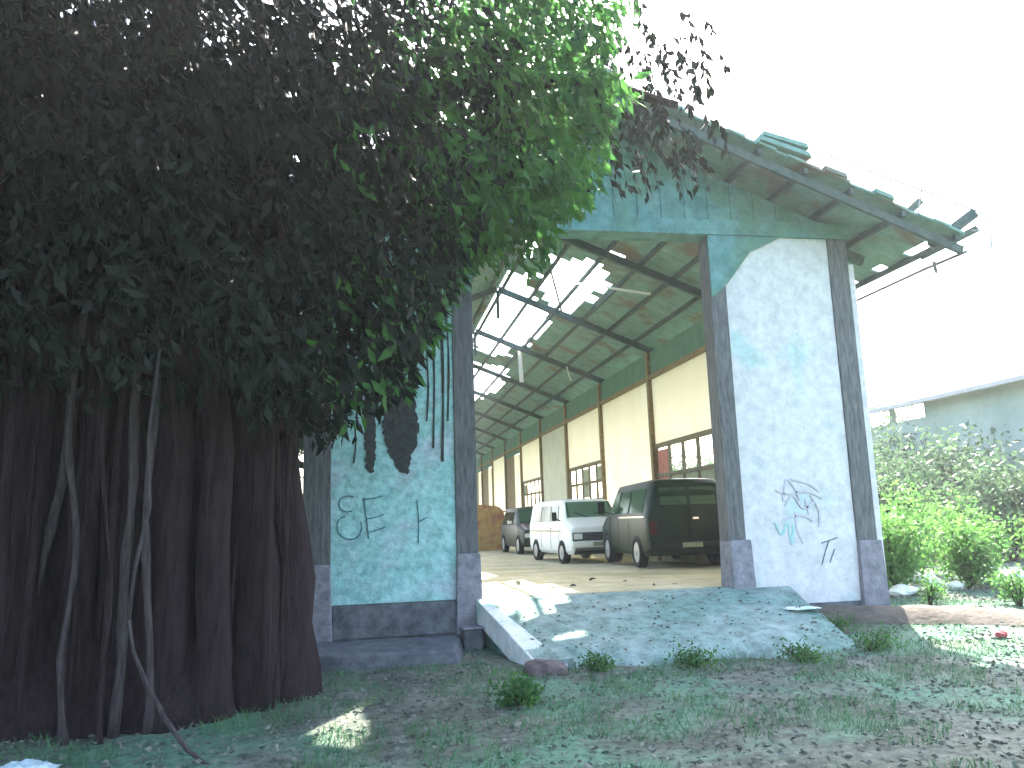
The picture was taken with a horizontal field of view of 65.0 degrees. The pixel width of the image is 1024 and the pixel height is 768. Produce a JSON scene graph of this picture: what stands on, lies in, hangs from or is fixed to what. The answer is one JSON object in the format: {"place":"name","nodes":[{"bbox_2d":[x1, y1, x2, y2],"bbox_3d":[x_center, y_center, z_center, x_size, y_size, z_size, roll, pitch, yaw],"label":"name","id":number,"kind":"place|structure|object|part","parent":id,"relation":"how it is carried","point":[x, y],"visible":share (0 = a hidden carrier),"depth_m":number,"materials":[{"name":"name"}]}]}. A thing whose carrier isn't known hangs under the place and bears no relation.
{"place":"outdoors","nodes":[
{"label":"outdoors","id":0,"kind":"place"},
{"bbox_2d":[0,551,1023,767],"bbox_3d":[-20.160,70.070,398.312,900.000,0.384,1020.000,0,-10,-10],"label":"ground","id":1,"kind":"structure","parent":0,"point":[909,751],"depth_m":6.91,"materials":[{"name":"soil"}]},
{"bbox_2d":[0,758,62,767],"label":"plastic bag","id":2,"kind":"object","parent":1,"relation":"on","point":[28,763],"visible":1,"depth_m":5.92,"materials":[{"name":"white plastic"}]},
{"bbox_2d":[298,404,356,478],"bbox_3d":[-4.170,1.266,11.464,3.710,5.266,3.962,7,-13,-43],"label":"thicket bush","id":3,"kind":"object","parent":1,"relation":"on","point":[300,447],"depth_m":11.74,"materials":[{"name":"green plant"}]},
{"bbox_2d":[0,0,733,764],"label":"banyan tree","id":4,"kind":"object","parent":1,"relation":"on","point":[168,248],"visible":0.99,"depth_m":7.50,"materials":[{"name":"green plant"}]},
{"bbox_2d":[459,625,483,649],"bbox_3d":[-0.557,3.563,11.137,0.300,0.400,0.300,1,-10,-15],"label":"concrete block","id":5,"kind":"object","parent":1,"relation":"on","point":[472,635],"depth_m":11.03,"materials":[{"name":"grey concrete"}]},
{"bbox_2d":[0,576,1023,767],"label":"leaf litter","id":6,"kind":"object","parent":1,"relation":"on","point":[592,752],"visible":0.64,"depth_m":7.12,"materials":[{"name":"brown plant"}]},
{"bbox_2d":[487,667,561,708],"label":"weed clump","id":7,"kind":"object","parent":1,"relation":"on","point":[524,692],"visible":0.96,"depth_m":7.62,"materials":[{"name":"green plant"}]},
{"bbox_2d":[522,658,567,676],"bbox_3d":[0.383,3.241,9.075,0.532,0.271,0.457,0,-10,-10],"label":"stone","id":8,"kind":"object","parent":1,"relation":"on","point":[537,667],"visible":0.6,"depth_m":8.91,"materials":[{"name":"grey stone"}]},
{"bbox_2d":[571,645,622,672],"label":"weed clump","id":9,"kind":"object","parent":1,"relation":"on","point":[599,665],"visible":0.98,"depth_m":9.18,"materials":[{"name":"green plant"}]},
{"bbox_2d":[486,587,732,600],"bbox_3d":[1.448,3.472,11.968,3.880,0.688,0.348,0,-10,-10],"label":"threshold","id":10,"kind":"object","parent":1,"relation":"on","point":[598,594],"visible":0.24,"depth_m":11.97,"materials":[{"name":"concrete"}]},
{"bbox_2d":[289,67,991,671],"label":"depot shed","id":11,"kind":"structure","parent":1,"relation":"on","point":[723,311],"depth_m":13.02,"materials":[{"name":"teal paint"}]},
{"bbox_2d":[523,477,540,506],"bbox_3d":[1.020,5.290,38.872,0.090,1.356,4.726,0,-10,-10],"label":"window frame","id":12,"kind":"structure","parent":11,"relation":"in","point":[525,487],"depth_m":39.30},
{"bbox_2d":[569,460,601,498],"bbox_3d":[2.719,3.610,29.334,0.090,1.356,4.726,0,-10,-10],"label":"window frame","id":13,"kind":"structure","parent":11,"relation":"in","point":[586,483],"depth_m":29.28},
{"bbox_2d":[655,428,714,479],"bbox_3d":[4.424,2.103,19.768,0.090,1.706,4.726,0,-10,-10],"label":"window frame","id":14,"kind":"structure","parent":11,"relation":"in","point":[664,456],"depth_m":20.27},
{"bbox_2d":[485,586,855,667],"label":"ramp","id":15,"kind":"structure","parent":1,"relation":"on","point":[758,635],"depth_m":10.60,"materials":[{"name":"concrete"}]},
{"bbox_2d":[476,599,567,666],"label":"ramp kerb","id":16,"kind":"structure","parent":15,"relation":"on","point":[511,639],"depth_m":10.43,"materials":[{"name":"concrete"}]},
{"bbox_2d":[784,606,820,609],"bbox_3d":[4.092,3.160,11.348,0.563,0.042,0.344,0,-10,-10],"label":"slab chip","id":17,"kind":"object","parent":15,"relation":"on","point":[800,608],"visible":0.96,"depth_m":11.25,"materials":[{"name":"concrete"}]},
{"bbox_2d":[661,442,711,470],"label":"hedge bush","id":18,"kind":"object","parent":1,"relation":"on","point":[680,461],"visible":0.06,"depth_m":39.75,"materials":[{"name":"green plant"}]},
{"bbox_2d":[673,447,709,470],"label":"pale tree","id":19,"kind":"object","parent":1,"relation":"on","point":[703,461],"visible":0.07,"depth_m":73.50,"materials":[{"name":"green plant"}]},
{"bbox_2d":[674,451,713,468],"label":"hedge bush","id":20,"kind":"object","parent":1,"relation":"on","point":[709,459],"depth_m":32.00,"materials":[{"name":"green plant"}]},
{"bbox_2d":[663,637,725,669],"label":"weed clump","id":21,"kind":"object","parent":1,"relation":"on","point":[688,660],"visible":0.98,"depth_m":9.24,"materials":[{"name":"green plant"}]},
{"bbox_2d":[769,635,838,664],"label":"weed clump","id":22,"kind":"object","parent":1,"relation":"on","point":[801,656],"visible":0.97,"depth_m":9.34,"materials":[{"name":"green plant"}]},
{"bbox_2d":[816,606,859,632],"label":"weed clump","id":23,"kind":"object","parent":1,"relation":"on","point":[836,623],"visible":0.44,"depth_m":11.11,"materials":[{"name":"green plant"}]},
{"bbox_2d":[842,616,907,652],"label":"weed clump","id":24,"kind":"object","parent":1,"relation":"on","point":[870,645],"visible":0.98,"depth_m":9.91,"materials":[{"name":"green plant"}]},
{"bbox_2d":[889,584,918,596],"bbox_3d":[6.502,3.433,13.353,0.541,0.220,0.356,0,-10,-10],"label":"rubble lump","id":25,"kind":"object","parent":1,"relation":"on","point":[898,590],"visible":0.81,"depth_m":13.25,"materials":[{"name":"white stone"}]},
{"bbox_2d":[871,406,943,501],"bbox_3d":[13.525,3.491,29.199,4.722,5.150,4.086,-11,-13,43],"label":"hedge bush","id":26,"kind":"object","parent":1,"relation":"on","point":[879,444],"visible":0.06,"depth_m":28.92,"materials":[{"name":"green plant"}]},
{"bbox_2d":[879,502,945,581],"bbox_3d":[7.143,3.034,14.917,1.678,1.705,1.812,-4,-10,11],"label":"shrub","id":27,"kind":"object","parent":1,"relation":"on","point":[900,507],"visible":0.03,"depth_m":14.74,"materials":[{"name":"green plant"}]},
{"bbox_2d":[879,495,956,589],"bbox_3d":[6.438,2.807,13.855,1.863,1.778,1.712,0,-10,-10],"label":"shrub","id":28,"kind":"object","parent":1,"relation":"on","point":[898,543],"visible":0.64,"depth_m":13.57,"materials":[{"name":"green plant"}]},
{"bbox_2d":[873,424,963,530],"bbox_3d":[11.245,3.373,24.746,4.928,4.042,5.438,0,-10,-10],"label":"hedge bush","id":29,"kind":"object","parent":1,"relation":"on","point":[900,460],"visible":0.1,"depth_m":24.10,"materials":[{"name":"green plant"}]},
{"bbox_2d":[875,456,962,530],"bbox_3d":[9.867,3.508,21.945,3.859,3.053,3.416,0,-10,-10],"label":"hedge bush","id":30,"kind":"object","parent":1,"relation":"on","point":[887,480],"visible":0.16,"depth_m":21.50,"materials":[{"name":"green plant"}]},
{"bbox_2d":[816,604,1023,626],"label":"dirt bank","id":31,"kind":"structure","parent":1,"relation":"on","point":[920,614],"depth_m":11.40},
{"bbox_2d":[867,382,979,426],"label":"pale tree","id":32,"kind":"object","parent":1,"relation":"on","point":[904,417],"visible":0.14,"depth_m":67.90,"materials":[{"name":"green plant"}]},
{"bbox_2d":[878,475,971,571],"bbox_3d":[9.037,3.183,17.939,2.036,2.266,2.803,-5,-10,20],"label":"shrub","id":33,"kind":"object","parent":1,"relation":"on","point":[913,506],"visible":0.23,"depth_m":17.72,"materials":[{"name":"green plant"}]},
{"bbox_2d":[908,572,943,590],"bbox_3d":[7.252,3.497,14.109,0.535,0.398,0.465,5,-12,-36],"label":"rubble lump","id":34,"kind":"object","parent":1,"relation":"on","point":[919,579],"visible":0.23,"depth_m":13.99,"materials":[{"name":"grey stone"}]},
{"bbox_2d":[915,572,951,604],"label":"weed clump","id":35,"kind":"object","parent":1,"relation":"on","point":[931,591],"visible":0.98,"depth_m":12.16,"materials":[{"name":"green plant"}]},
{"bbox_2d":[869,374,1023,551],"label":"neighbour shed","id":36,"kind":"structure","parent":1,"relation":"on","point":[997,404],"depth_m":26.91,"materials":[{"name":"white paint"}]},
{"bbox_2d":[946,581,964,589],"bbox_3d":[7.635,3.482,13.867,0.275,0.163,0.302,-11,-13,43],"label":"rubble lump","id":37,"kind":"object","parent":1,"relation":"on","point":[955,585],"visible":0.94,"depth_m":13.78,"materials":[{"name":"white stone"}]},
{"bbox_2d":[898,420,1022,518],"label":"hedge bush","id":38,"kind":"object","parent":1,"relation":"on","point":[947,456],"visible":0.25,"depth_m":24.62,"materials":[{"name":"green plant"}]},
{"bbox_2d":[922,509,1012,588],"bbox_3d":[7.971,2.920,14.041,1.543,1.513,1.552,0,-10,-10],"label":"shrub","id":39,"kind":"object","parent":1,"relation":"on","point":[969,554],"visible":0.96,"depth_m":13.95,"materials":[{"name":"green plant"}]},
{"bbox_2d":[915,427,1023,562],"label":"hedge bush","id":40,"kind":"object","parent":1,"relation":"on","point":[1007,499],"visible":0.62,"depth_m":20.94,"materials":[{"name":"green plant"}]},
{"bbox_2d":[922,491,1023,583],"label":"shrub","id":41,"kind":"object","parent":1,"relation":"on","point":[988,523],"visible":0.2,"depth_m":15.21,"materials":[{"name":"green plant"}]},
{"bbox_2d":[994,631,1007,637],"bbox_3d":[6.216,3.182,10.219,0.176,0.094,0.140,0,-10,-10],"label":"plastic scrap","id":42,"kind":"object","parent":1,"relation":"on","point":[1000,634],"visible":0.98,"depth_m":10.17,"materials":[{"name":"red"}]},
{"bbox_2d":[984,558,1023,606],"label":"weed clump","id":43,"kind":"object","parent":1,"relation":"on","point":[1015,595],"visible":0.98,"depth_m":12.11,"materials":[{"name":"green plant"}]},
{"bbox_2d":[1012,505,1023,570],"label":"shrub","id":44,"kind":"object","parent":1,"relation":"on","point":[1021,554],"visible":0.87,"depth_m":14.88,"materials":[{"name":"green plant"}]},
{"bbox_2d":[1012,570,1023,582],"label":"rubble lump","id":45,"kind":"object","parent":1,"relation":"on","point":[1021,573],"visible":0.32,"depth_m":13.96,"materials":[{"name":"white stone"}]},
{"bbox_2d":[60,0,1023,505],"label":"sky","id":46,"kind":"structure","parent":0,"point":[927,95],"materials":[{"name":"white"}]},
{"bbox_2d":[479,546,722,598],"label":"shed floor","id":47,"kind":"structure","parent":0,"point":[502,572],"depth_m":15.74,"materials":[{"name":"beige concrete"}]},
{"bbox_2d":[477,505,505,550],"bbox_3d":[-0.451,6.089,34.468,3.200,2.000,0.250,0,-10,-10],"label":"brick partition","id":48,"kind":"object","parent":47,"relation":"on","point":[490,519],"visible":0.62,"depth_m":34.24,"materials":[{"name":"brick"}]},
{"bbox_2d":[501,507,532,553],"bbox_3d":[0.765,5.540,30.621,2.140,1.712,4.320,0,-10,-12],"label":"parked car","id":49,"kind":"object","parent":47,"relation":"on","point":[515,528],"visible":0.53,"depth_m":29.95,"materials":[{"name":"grey paint"}]},
{"bbox_3d":[-0.207,5.278,31.533,0.148,0.467,1.050,0,-10,-12],"label":"side window","id":50,"kind":"part","parent":49,"relation":"part of","materials":[{"name":"grey glass"}]},
{"bbox_3d":[0.000,5.110,30.570,0.149,0.473,0.750,0,-10,-12],"label":"side window","id":51,"kind":"part","parent":49,"relation":"part of","materials":[{"name":"grey glass"}]},
{"bbox_2d":[530,499,622,563],"bbox_3d":[1.848,4.275,23.576,2.120,1.772,4.329,1,-10,-14],"label":"minivan","id":52,"kind":"object","parent":47,"relation":"on","point":[565,529],"visible":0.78,"depth_m":22.30,"materials":[{"name":"white paint"}]},
{"bbox_3d":[0.771,4.021,24.708,0.092,0.464,0.940,1,-10,-14],"label":"side window","id":53,"kind":"part","parent":52,"relation":"part of","materials":[{"name":"white glass"}]},
{"bbox_3d":[1.013,3.845,23.743,0.089,0.456,0.880,1,-10,-14],"label":"side window","id":54,"kind":"part","parent":52,"relation":"part of","materials":[{"name":"white glass"}]},
{"bbox_3d":[1.230,3.692,22.883,0.089,0.458,0.720,1,-10,-14],"label":"side window","id":55,"kind":"part","parent":52,"relation":"part of","materials":[{"name":"white glass"}]},
{"bbox_2d":[597,478,720,567],"bbox_3d":[3.514,3.304,19.209,2.400,1.912,4.555,-1,-10,-7],"label":"cargo van","id":56,"kind":"object","parent":47,"relation":"on","point":[675,518],"visible":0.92,"depth_m":17.21,"materials":[{"name":"green paint"}]},
{"bbox_3d":[2.572,2.962,19.881,0.152,0.509,0.650,-1,-10,-7],"label":"side window","id":57,"kind":"part","parent":56,"relation":"part of","materials":[{"name":"green glass"}]},
{"bbox_3d":[2.677,2.804,19.026,0.150,0.510,0.840,-1,-10,-7],"label":"side window","id":58,"kind":"part","parent":56,"relation":"part of","materials":[{"name":"green glass"}]},
{"bbox_3d":[2.806,2.618,17.970,0.147,0.513,1.040,-1,-10,-7],"label":"side window","id":59,"kind":"part","parent":56,"relation":"part of","materials":[{"name":"green glass"}]},
{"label":"rear window","id":60,"kind":"part","parent":56,"relation":"part of","materials":[{"name":"green glass"}]},
{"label":"rear window","id":61,"kind":"part","parent":56,"relation":"part of","materials":[{"name":"green glass"}]}
]}

